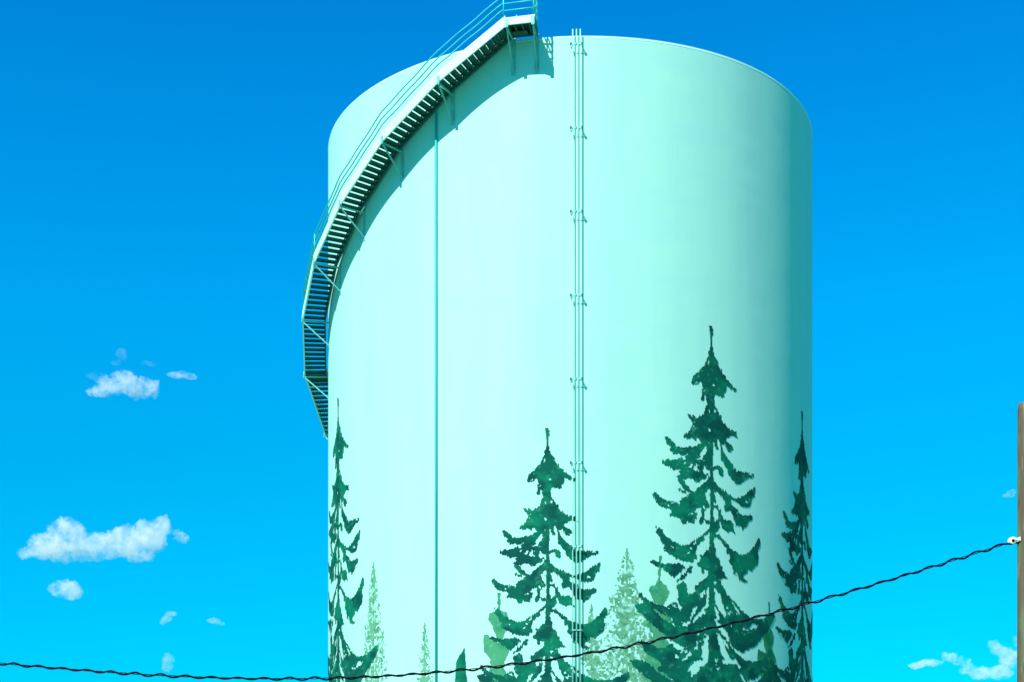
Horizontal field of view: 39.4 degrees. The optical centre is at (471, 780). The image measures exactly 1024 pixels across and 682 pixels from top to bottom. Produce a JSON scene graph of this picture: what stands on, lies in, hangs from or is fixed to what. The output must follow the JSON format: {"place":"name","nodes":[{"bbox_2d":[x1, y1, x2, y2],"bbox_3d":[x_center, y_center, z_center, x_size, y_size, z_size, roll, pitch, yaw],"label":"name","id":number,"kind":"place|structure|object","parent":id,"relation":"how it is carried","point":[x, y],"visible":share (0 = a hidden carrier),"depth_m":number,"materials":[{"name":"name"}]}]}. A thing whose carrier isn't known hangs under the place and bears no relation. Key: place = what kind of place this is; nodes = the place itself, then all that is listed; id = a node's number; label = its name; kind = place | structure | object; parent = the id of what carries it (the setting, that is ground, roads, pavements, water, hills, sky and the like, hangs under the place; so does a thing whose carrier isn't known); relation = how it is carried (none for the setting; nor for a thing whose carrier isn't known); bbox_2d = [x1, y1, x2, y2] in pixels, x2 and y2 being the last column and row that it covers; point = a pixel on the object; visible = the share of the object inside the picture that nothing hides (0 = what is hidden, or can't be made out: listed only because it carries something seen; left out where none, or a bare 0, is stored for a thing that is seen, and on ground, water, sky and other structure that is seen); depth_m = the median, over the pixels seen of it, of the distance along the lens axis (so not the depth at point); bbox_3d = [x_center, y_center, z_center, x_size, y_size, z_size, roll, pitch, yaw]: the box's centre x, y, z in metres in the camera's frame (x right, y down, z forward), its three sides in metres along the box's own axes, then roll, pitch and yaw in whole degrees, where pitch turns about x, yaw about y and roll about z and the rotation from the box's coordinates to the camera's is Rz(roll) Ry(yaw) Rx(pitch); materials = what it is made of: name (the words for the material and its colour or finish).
{"place":"outdoors","nodes":[
{"label":"outdoors","id":0,"kind":"place"},
{"bbox_2d":[0,0,1023,681],"label":"sky","id":1,"kind":"structure","parent":0,"point":[164,163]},
{"bbox_3d":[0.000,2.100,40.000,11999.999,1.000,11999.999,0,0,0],"label":"ground","id":2,"kind":"structure","parent":0,"visible":0},
{"bbox_2d":[301,0,812,681],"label":"water tank","id":3,"kind":"object","parent":2,"relation":"on","point":[567,380],"visible":0.98,"depth_m":45.82,"materials":[{"name":"metal"}]},
{"bbox_2d":[1007,402,1023,681],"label":"utility pole","id":4,"kind":"object","parent":2,"relation":"on","point":[1020,545],"visible":1,"depth_m":31.91,"materials":[{"name":"brown wood"}]},
{"bbox_2d":[0,542,1018,680],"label":"overhead cable","id":5,"kind":"object","parent":4,"relation":"attached to","point":[535,660],"visible":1,"depth_m":31.91,"materials":[{"name":"black plastic"}]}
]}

